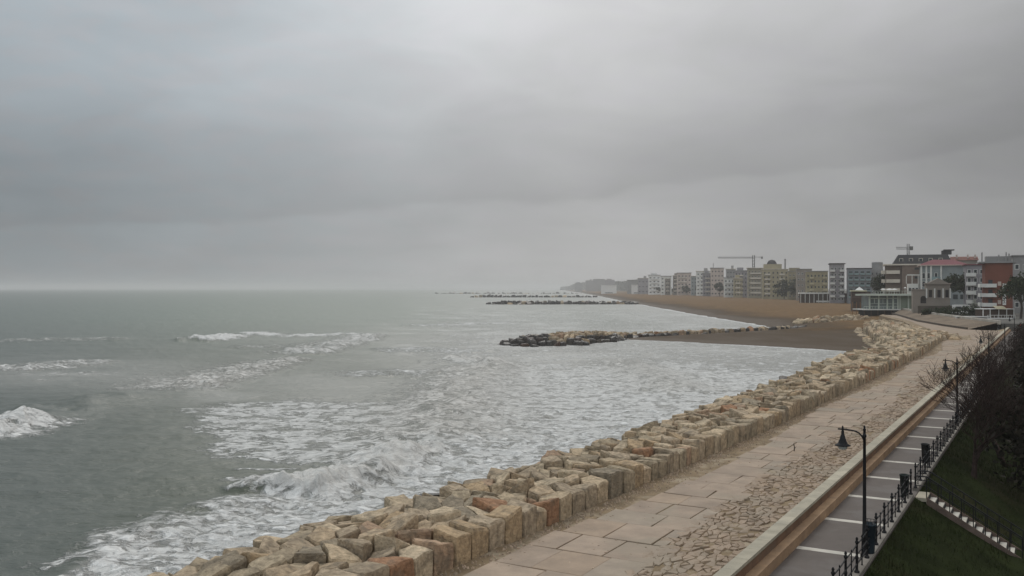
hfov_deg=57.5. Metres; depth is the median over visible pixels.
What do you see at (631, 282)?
apartment building
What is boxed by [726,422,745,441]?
boulder
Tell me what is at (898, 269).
hotel
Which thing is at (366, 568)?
boulder
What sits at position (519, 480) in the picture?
boulder
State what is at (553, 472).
boulder
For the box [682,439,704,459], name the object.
boulder
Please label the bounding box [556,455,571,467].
boulder
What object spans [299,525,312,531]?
boulder
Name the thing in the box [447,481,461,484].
boulder
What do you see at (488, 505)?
boulder
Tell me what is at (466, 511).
boulder
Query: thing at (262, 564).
boulder
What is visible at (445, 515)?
boulder
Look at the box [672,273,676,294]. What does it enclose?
apartment building
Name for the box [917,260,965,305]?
hotel
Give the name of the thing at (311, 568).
boulder
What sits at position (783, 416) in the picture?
boulder
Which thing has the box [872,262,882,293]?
stair tower
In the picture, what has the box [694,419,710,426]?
boulder
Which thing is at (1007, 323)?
street
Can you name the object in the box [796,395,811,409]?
boulder
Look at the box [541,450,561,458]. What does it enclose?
boulder
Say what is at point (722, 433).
boulder
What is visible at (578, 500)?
boulder
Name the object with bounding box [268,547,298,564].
boulder
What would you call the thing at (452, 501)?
boulder
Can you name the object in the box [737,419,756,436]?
boulder
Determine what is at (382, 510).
boulder
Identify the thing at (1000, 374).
bare tree
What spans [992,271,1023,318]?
pine tree
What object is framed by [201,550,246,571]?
boulder
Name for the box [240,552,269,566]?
boulder
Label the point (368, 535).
boulder
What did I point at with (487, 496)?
boulder
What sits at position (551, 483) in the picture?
boulder
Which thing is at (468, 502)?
boulder
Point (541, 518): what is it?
boulder
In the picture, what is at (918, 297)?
villa wing
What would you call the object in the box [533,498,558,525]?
boulder
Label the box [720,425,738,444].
boulder
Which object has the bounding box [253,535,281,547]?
boulder
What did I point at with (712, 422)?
boulder
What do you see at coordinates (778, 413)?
boulder
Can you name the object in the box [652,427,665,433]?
boulder
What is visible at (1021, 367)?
ivy tree
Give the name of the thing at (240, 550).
boulder
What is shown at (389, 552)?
boulder
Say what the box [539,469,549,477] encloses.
boulder
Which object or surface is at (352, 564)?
boulder
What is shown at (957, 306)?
parked van
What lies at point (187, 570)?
boulder
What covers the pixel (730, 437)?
boulder
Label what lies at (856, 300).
beach shelter
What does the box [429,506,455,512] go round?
boulder
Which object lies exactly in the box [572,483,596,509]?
boulder
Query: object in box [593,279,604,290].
apartment building
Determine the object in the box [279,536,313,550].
boulder
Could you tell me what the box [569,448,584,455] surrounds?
boulder
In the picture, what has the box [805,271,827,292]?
apartment building
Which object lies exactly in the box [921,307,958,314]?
hedge
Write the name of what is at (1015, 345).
bare tree
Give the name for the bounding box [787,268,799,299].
apartment building
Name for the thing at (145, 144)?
sky
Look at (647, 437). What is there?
boulder
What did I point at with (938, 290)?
window
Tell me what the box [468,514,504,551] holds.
boulder
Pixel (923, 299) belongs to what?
window
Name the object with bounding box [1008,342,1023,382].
ivy tree
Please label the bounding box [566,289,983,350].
ground
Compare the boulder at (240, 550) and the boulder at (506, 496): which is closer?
the boulder at (240, 550)
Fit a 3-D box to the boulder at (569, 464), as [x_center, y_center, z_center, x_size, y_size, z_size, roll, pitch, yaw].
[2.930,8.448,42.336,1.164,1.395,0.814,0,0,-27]
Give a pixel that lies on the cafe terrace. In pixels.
(999, 312)
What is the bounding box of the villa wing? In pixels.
[911,289,925,312]
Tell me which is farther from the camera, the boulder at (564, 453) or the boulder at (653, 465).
the boulder at (564, 453)
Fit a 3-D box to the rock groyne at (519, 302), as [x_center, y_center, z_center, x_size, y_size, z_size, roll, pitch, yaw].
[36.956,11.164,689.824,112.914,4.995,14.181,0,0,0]
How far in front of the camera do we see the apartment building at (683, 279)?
1159.96 m
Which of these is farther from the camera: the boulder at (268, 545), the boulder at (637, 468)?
the boulder at (637, 468)
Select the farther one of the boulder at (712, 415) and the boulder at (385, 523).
the boulder at (712, 415)
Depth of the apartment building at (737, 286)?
850.11 m
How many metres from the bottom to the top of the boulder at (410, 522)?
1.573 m
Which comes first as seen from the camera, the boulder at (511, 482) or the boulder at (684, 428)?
the boulder at (511, 482)
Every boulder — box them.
[147,572,169,575]
[172,565,197,575]
[189,557,209,570]
[194,561,230,575]
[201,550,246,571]
[222,547,258,554]
[228,567,260,575]
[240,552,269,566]
[247,555,286,575]
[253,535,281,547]
[258,537,279,553]
[263,564,297,575]
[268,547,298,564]
[276,530,311,545]
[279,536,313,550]
[285,561,318,575]
[290,563,323,568]
[294,545,325,563]
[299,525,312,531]
[303,520,337,527]
[306,526,335,545]
[313,523,340,532]
[315,568,360,575]
[319,562,348,570]
[320,538,337,550]
[323,543,361,562]
[325,515,352,521]
[335,522,363,527]
[335,527,360,538]
[337,538,372,561]
[342,561,389,575]
[349,562,362,567]
[351,512,387,524]
[358,528,394,552]
[359,521,383,533]
[366,506,388,512]
[367,547,394,560]
[368,556,414,575]
[374,534,409,555]
[378,511,403,528]
[383,504,403,515]
[384,494,411,507]
[385,513,417,533]
[390,511,424,521]
[395,528,433,544]
[398,544,432,575]
[406,500,412,507]
[407,508,430,519]
[412,538,453,575]
[413,494,444,507]
[414,496,441,510]
[418,519,432,528]
[419,493,439,496]
[427,509,460,524]
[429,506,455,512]
[430,520,452,529]
[433,525,471,566]
[439,483,471,497]
[440,495,463,506]
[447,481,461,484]
[449,519,488,559]
[451,490,470,501]
[453,505,475,521]
[453,514,466,521]
[461,481,489,491]
[463,478,485,483]
[464,493,484,506]
[465,506,487,514]
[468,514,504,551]
[472,490,498,496]
[472,497,507,512]
[482,495,499,499]
[483,479,493,485]
[483,505,521,543]
[487,467,502,478]
[488,483,511,493]
[489,467,516,482]
[495,471,509,484]
[496,491,526,502]
[505,479,516,486]
[507,477,533,497]
[507,499,536,536]
[509,471,527,478]
[514,466,529,473]
[517,478,540,485]
[518,466,536,477]
[527,498,535,503]
[528,485,554,501]
[530,470,547,481]
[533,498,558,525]
[535,463,543,469]
[536,477,560,483]
[536,506,546,530]
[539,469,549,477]
[539,491,571,520]
[540,455,562,469]
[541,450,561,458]
[541,478,564,488]
[547,467,564,469]
[550,469,558,477]
[553,482,584,514]
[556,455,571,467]
[557,450,574,455]
[558,469,588,478]
[565,459,589,469]
[565,474,578,485]
[568,457,587,462]
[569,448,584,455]
[571,468,585,472]
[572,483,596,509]
[573,464,602,472]
[579,475,608,503]
[580,454,599,463]
[584,445,598,451]
[588,467,622,498]
[589,451,599,454]
[598,439,617,443]
[599,457,622,466]
[600,443,618,450]
[600,450,605,458]
[605,451,631,459]
[607,465,634,493]
[612,443,625,450]
[612,450,629,453]
[614,460,643,487]
[623,448,634,453]
[625,430,635,437]
[626,459,650,483]
[627,438,643,447]
[630,454,643,460]
[631,425,650,431]
[632,447,653,456]
[635,459,658,480]
[636,431,662,435]
[637,438,659,446]
[637,457,666,477]
[638,435,654,440]
[644,421,658,427]
[651,454,673,473]
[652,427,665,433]
[653,446,678,470]
[654,443,674,448]
[660,423,676,429]
[661,419,673,424]
[661,435,679,444]
[666,428,678,431]
[666,431,684,443]
[670,448,685,468]
[672,413,687,417]
[673,415,688,420]
[674,420,690,424]
[674,444,698,462]
[677,422,697,430]
[677,446,690,465]
[679,426,691,431]
[682,429,699,437]
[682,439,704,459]
[688,412,708,418]
[689,434,713,456]
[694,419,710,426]
[695,409,709,414]
[696,426,712,432]
[700,429,726,450]
[702,417,717,425]
[708,412,724,415]
[709,406,720,412]
[709,413,720,417]
[709,416,724,425]
[712,425,733,447]
[712,435,720,453]
[714,399,729,404]
[716,397,733,401]
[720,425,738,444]
[721,404,736,412]
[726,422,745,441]
[729,408,748,417]
[737,395,752,402]
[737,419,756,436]
[738,423,751,439]
[742,398,759,404]
[742,414,762,434]
[745,406,758,413]
[750,413,769,431]
[758,413,774,428]
[760,402,775,407]
[760,412,777,426]
[765,411,781,424]
[768,408,785,422]
[772,400,781,404]
[774,393,788,396]
[776,405,791,419]
[782,401,796,417]
[784,398,799,415]
[789,396,807,411]
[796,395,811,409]
[800,399,803,413]
[821,393,823,403]
[842,366,857,368]
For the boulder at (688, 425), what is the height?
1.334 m
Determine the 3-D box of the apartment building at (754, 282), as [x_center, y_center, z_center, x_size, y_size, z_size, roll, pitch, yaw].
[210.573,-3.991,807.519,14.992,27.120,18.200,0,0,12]
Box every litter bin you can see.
[866,518,876,553]
[899,473,909,497]
[921,443,929,462]
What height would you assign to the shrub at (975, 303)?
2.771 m
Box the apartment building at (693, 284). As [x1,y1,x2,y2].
[691,276,695,295]
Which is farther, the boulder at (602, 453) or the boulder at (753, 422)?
the boulder at (753, 422)
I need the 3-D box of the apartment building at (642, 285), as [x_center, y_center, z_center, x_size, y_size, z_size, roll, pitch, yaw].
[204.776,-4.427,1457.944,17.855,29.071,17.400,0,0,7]
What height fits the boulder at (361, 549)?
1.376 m
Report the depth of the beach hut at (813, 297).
559.77 m
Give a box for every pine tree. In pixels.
[682,285,690,291]
[713,282,723,295]
[773,279,786,298]
[785,277,795,295]
[870,273,884,293]
[943,272,964,292]
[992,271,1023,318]
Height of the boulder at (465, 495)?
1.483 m
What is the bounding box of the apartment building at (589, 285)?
[585,279,592,290]
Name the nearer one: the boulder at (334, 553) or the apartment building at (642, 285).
the boulder at (334, 553)
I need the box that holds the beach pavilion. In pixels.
[853,291,910,315]
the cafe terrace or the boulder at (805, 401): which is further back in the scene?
the cafe terrace
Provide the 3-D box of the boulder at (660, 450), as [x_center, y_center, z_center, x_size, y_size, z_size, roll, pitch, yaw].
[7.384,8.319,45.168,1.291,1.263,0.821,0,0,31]
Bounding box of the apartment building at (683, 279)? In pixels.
[677,273,690,294]
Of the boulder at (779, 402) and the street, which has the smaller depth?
the boulder at (779, 402)
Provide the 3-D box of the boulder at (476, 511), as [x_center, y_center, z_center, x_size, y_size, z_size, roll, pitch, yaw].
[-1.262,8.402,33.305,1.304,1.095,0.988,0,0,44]
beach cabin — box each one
[601,285,616,293]
[631,285,637,293]
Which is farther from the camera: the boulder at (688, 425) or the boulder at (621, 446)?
the boulder at (688, 425)
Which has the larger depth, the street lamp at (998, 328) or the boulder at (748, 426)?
the street lamp at (998, 328)
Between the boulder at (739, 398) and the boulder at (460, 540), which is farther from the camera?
the boulder at (739, 398)
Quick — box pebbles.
[440,350,948,575]
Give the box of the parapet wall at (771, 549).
[713,327,1010,575]
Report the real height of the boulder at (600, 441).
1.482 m
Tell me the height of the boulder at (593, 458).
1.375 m
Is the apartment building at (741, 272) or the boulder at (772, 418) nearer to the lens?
the boulder at (772, 418)
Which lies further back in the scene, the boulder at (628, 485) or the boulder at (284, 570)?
the boulder at (628, 485)
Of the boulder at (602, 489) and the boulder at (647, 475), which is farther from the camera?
the boulder at (647, 475)
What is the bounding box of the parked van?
[952,305,969,314]
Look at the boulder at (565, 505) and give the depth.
35.45 m
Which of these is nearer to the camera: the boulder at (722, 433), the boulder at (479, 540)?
the boulder at (479, 540)
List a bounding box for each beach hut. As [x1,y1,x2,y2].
[798,293,828,302]
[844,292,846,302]
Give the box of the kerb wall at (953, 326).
[892,313,967,329]
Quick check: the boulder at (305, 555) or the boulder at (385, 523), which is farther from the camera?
the boulder at (385, 523)
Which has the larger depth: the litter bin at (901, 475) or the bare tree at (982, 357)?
the bare tree at (982, 357)
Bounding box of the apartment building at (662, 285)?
[661,276,670,294]
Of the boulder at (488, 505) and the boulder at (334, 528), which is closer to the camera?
the boulder at (334, 528)
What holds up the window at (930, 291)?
in the villa
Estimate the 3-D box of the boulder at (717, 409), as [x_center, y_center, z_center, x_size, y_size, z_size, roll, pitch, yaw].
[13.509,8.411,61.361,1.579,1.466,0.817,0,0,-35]
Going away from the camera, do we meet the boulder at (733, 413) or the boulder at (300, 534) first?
the boulder at (300, 534)
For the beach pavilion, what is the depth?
330.90 m
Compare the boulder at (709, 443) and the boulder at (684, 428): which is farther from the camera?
the boulder at (684, 428)
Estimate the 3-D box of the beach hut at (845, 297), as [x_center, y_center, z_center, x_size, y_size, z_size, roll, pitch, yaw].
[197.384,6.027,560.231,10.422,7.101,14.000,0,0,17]
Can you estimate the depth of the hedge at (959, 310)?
261.16 m
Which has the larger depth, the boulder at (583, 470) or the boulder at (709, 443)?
the boulder at (709, 443)
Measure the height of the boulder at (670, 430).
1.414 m
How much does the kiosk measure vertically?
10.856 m
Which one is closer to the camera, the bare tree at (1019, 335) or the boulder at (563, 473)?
the boulder at (563, 473)
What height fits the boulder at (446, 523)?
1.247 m
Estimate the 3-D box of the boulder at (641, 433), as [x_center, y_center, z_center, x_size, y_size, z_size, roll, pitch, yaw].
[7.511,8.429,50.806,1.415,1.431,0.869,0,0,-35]
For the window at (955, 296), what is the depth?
343.54 m
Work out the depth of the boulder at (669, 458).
44.10 m
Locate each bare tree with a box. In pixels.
[918,346,1022,461]
[939,361,1023,478]
[950,340,1023,403]
[975,326,1021,380]
[1000,325,1023,354]
[1005,340,1023,357]
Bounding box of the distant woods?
[560,279,637,290]
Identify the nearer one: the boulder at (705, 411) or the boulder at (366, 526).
the boulder at (366, 526)
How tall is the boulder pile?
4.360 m
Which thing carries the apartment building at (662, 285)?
on the ground at (838, 335)
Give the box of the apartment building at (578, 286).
[575,282,581,291]
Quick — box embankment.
[895,309,997,329]
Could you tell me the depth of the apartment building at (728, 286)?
879.97 m
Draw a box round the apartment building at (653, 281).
[648,273,659,294]
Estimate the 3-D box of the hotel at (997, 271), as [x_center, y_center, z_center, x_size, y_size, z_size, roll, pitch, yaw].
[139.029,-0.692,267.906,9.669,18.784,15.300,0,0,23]
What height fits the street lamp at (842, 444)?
4.580 m
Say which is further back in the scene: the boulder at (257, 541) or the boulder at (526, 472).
the boulder at (526, 472)
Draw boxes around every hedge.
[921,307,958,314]
[936,305,981,315]
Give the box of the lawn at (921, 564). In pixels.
[864,350,1023,575]
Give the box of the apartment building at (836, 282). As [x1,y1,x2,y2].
[828,263,845,302]
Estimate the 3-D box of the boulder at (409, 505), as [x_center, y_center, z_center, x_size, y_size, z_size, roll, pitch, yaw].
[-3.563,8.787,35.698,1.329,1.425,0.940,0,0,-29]
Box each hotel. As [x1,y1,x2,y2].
[846,268,871,303]
[881,249,954,293]
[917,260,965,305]
[976,252,1017,308]
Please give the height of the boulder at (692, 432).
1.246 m
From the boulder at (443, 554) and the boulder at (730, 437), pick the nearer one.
the boulder at (443, 554)
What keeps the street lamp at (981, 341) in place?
on the footpath
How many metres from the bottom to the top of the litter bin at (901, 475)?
1.020 m
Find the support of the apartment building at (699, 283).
on the ground at (838, 335)
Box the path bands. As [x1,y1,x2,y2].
[796,374,975,556]
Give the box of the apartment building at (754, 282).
[746,268,762,297]
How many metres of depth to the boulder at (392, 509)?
33.37 m
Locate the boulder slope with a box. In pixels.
[175,319,971,572]
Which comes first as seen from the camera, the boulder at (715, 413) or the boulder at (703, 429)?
the boulder at (703, 429)
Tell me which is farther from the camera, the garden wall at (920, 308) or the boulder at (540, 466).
the garden wall at (920, 308)
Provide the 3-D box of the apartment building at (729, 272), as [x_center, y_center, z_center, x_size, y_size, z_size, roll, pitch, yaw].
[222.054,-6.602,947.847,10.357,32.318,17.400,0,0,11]
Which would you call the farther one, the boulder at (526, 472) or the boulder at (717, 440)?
the boulder at (717, 440)
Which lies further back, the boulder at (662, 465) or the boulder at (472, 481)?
the boulder at (662, 465)
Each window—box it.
[921,296,925,302]
[928,289,932,297]
[937,289,940,297]
[945,289,948,297]
[953,294,957,299]
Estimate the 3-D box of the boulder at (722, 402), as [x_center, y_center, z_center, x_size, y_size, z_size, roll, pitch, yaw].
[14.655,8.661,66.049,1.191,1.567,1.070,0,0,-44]
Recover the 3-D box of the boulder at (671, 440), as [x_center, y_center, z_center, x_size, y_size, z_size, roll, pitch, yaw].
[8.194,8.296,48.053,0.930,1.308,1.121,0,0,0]
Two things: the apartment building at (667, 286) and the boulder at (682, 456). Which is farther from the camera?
the apartment building at (667, 286)
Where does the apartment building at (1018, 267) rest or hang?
on the street
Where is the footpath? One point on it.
(840, 536)
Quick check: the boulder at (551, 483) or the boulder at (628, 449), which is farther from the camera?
the boulder at (628, 449)
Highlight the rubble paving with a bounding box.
[612,363,963,575]
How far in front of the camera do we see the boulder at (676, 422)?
55.55 m
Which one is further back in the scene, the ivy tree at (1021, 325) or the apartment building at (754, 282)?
the apartment building at (754, 282)
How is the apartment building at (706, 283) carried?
on the ground at (838, 335)
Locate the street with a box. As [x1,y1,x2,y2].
[957,313,1023,330]
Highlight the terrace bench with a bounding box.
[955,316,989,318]
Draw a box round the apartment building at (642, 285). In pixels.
[637,276,647,293]
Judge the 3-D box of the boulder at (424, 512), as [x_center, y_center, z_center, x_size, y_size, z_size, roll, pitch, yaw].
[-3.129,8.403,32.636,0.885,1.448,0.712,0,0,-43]
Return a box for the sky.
[0,0,1023,288]
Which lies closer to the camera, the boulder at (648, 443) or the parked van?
the boulder at (648, 443)
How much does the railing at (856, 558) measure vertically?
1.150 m
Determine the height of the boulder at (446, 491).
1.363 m
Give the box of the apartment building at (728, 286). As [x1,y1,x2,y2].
[723,277,733,296]
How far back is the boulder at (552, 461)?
43.15 m
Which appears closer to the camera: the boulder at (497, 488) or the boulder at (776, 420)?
the boulder at (497, 488)
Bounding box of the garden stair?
[916,470,1023,558]
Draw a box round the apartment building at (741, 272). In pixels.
[734,268,746,297]
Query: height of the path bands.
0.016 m
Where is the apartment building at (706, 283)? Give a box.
[702,271,710,295]
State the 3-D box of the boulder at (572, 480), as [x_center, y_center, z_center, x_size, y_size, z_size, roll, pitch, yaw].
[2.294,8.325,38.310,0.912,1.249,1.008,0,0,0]
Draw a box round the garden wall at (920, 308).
[918,306,951,313]
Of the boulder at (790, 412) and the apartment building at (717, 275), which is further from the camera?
the apartment building at (717, 275)
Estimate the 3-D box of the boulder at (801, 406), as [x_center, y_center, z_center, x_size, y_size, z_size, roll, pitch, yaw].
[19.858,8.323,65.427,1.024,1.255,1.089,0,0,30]
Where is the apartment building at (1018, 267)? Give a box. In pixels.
[1011,255,1023,312]
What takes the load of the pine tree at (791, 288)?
on the ground at (838, 335)
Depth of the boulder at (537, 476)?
39.30 m
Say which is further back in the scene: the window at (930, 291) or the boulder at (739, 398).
the window at (930, 291)
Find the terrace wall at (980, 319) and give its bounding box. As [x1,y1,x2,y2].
[902,308,1000,323]
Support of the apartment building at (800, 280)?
on the ground at (838, 335)
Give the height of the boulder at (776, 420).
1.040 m
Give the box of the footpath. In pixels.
[769,331,1015,575]
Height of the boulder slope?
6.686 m
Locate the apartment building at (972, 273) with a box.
[962,264,981,308]
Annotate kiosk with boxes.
[850,287,870,310]
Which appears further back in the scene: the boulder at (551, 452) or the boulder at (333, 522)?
the boulder at (551, 452)
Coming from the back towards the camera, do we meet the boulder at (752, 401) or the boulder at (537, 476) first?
the boulder at (752, 401)
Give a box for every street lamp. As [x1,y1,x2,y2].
[835,425,866,557]
[941,358,957,423]
[979,335,989,370]
[997,324,1004,350]
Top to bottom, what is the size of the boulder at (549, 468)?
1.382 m
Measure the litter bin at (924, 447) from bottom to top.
1.020 m
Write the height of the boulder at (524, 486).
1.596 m
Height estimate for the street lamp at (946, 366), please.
4.580 m
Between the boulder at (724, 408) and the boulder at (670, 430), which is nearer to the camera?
the boulder at (670, 430)
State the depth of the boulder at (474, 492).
35.72 m
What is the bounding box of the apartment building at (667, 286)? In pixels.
[664,278,670,294]
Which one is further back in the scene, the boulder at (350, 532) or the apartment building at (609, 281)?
the apartment building at (609, 281)
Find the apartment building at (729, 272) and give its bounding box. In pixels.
[725,266,735,276]
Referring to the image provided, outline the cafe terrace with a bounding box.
[974,306,1013,318]
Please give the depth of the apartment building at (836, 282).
534.97 m
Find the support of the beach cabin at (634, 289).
on the ground at (838, 335)
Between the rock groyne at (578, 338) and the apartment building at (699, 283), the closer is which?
the rock groyne at (578, 338)
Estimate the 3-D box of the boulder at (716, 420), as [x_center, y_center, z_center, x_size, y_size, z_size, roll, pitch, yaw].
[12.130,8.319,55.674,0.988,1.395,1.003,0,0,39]
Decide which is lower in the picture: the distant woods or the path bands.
the path bands
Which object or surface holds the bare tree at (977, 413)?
on the lawn at (921, 564)
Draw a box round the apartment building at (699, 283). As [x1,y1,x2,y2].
[696,268,710,295]
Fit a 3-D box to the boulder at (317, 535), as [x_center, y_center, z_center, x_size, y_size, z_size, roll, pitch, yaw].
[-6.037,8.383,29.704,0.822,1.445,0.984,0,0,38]
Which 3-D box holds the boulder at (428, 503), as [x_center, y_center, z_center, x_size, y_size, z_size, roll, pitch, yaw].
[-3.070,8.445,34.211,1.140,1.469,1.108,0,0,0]
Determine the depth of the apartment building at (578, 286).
3000.03 m
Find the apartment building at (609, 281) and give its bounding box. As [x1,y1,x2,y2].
[605,279,613,284]
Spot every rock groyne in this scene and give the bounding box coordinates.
[435,292,581,293]
[470,294,596,296]
[486,300,638,304]
[499,324,806,346]
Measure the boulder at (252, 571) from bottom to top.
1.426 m
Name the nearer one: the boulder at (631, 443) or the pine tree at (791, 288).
the boulder at (631, 443)
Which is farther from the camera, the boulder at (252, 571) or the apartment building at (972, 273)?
the apartment building at (972, 273)
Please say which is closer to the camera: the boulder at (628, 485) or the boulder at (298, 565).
the boulder at (298, 565)
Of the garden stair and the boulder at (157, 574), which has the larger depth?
the garden stair
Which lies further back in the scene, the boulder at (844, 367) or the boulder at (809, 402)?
the boulder at (844, 367)
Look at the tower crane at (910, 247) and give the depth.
559.38 m
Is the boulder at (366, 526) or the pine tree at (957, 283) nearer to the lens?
the boulder at (366, 526)
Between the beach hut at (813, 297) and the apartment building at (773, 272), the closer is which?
the beach hut at (813, 297)
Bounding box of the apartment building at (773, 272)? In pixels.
[761,259,787,298]
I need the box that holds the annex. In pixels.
[906,274,919,293]
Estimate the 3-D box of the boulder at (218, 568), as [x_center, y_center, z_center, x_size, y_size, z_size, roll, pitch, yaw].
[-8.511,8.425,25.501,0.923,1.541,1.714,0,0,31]
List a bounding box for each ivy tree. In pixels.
[974,373,1023,488]
[1001,371,1023,452]
[1004,343,1023,394]
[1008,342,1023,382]
[1010,322,1023,339]
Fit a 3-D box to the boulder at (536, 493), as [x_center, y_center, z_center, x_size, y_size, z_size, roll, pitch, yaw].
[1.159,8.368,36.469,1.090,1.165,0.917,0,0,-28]
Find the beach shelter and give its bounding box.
[851,297,860,313]
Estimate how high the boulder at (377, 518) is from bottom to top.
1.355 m
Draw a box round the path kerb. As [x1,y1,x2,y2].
[850,340,1019,575]
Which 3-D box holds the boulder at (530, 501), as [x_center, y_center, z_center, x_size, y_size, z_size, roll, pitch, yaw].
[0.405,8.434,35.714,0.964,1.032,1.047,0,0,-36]
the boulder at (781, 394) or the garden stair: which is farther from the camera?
the boulder at (781, 394)
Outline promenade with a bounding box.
[463,315,1001,575]
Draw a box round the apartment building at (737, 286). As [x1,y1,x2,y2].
[732,275,742,297]
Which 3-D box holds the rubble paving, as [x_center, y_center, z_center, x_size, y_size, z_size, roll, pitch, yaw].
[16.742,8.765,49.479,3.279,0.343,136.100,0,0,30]
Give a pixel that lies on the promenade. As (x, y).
(573, 552)
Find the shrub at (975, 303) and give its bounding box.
[969,299,977,306]
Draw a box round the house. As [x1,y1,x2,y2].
[950,254,978,263]
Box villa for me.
[923,278,950,305]
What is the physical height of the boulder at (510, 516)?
1.320 m
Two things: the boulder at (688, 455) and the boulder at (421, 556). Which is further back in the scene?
the boulder at (688, 455)
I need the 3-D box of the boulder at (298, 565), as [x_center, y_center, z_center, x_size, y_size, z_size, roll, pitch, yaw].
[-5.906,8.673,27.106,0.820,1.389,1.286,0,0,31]
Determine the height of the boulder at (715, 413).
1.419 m
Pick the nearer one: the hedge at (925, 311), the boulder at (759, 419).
the boulder at (759, 419)
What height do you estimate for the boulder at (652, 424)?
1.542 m
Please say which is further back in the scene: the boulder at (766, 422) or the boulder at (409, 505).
the boulder at (766, 422)
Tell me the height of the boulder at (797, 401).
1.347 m
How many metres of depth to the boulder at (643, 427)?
52.54 m
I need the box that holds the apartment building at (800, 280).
[795,269,811,300]
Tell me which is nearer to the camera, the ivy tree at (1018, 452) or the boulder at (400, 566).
the boulder at (400, 566)
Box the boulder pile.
[792,314,871,323]
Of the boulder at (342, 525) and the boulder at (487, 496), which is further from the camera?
the boulder at (487, 496)
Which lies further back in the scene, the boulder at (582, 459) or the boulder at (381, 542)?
the boulder at (582, 459)
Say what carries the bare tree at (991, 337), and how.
on the lawn at (921, 564)
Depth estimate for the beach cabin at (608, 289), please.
1750.05 m
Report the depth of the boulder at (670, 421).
56.16 m
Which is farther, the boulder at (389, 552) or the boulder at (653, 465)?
the boulder at (653, 465)
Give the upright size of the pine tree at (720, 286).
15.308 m
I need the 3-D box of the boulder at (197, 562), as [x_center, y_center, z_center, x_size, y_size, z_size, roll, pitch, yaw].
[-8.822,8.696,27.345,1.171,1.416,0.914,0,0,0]
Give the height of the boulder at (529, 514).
1.295 m
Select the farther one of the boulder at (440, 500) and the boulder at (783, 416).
the boulder at (783, 416)
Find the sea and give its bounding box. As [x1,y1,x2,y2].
[0,289,845,575]
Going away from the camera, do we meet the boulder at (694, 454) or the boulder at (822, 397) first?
the boulder at (694, 454)
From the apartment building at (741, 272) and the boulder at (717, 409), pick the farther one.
the apartment building at (741, 272)
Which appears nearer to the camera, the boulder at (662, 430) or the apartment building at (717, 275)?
the boulder at (662, 430)
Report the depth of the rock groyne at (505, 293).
2037.18 m
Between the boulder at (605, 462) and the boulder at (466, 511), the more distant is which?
the boulder at (605, 462)
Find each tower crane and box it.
[718,255,762,267]
[896,244,912,254]
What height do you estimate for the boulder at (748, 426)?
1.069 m
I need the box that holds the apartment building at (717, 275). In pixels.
[710,263,723,295]
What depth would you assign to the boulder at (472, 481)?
40.21 m
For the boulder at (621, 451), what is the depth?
44.55 m
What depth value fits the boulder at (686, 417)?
57.54 m
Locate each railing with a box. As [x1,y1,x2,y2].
[831,469,912,575]
[913,382,982,487]
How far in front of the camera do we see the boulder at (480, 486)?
37.29 m
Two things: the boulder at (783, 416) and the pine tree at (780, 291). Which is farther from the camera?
the pine tree at (780, 291)
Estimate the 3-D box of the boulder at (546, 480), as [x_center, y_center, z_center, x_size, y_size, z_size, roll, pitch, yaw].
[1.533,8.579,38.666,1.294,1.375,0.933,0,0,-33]
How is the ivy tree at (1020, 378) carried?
on the lawn at (921, 564)
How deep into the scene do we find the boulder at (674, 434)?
48.54 m
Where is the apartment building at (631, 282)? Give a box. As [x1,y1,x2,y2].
[627,280,636,293]

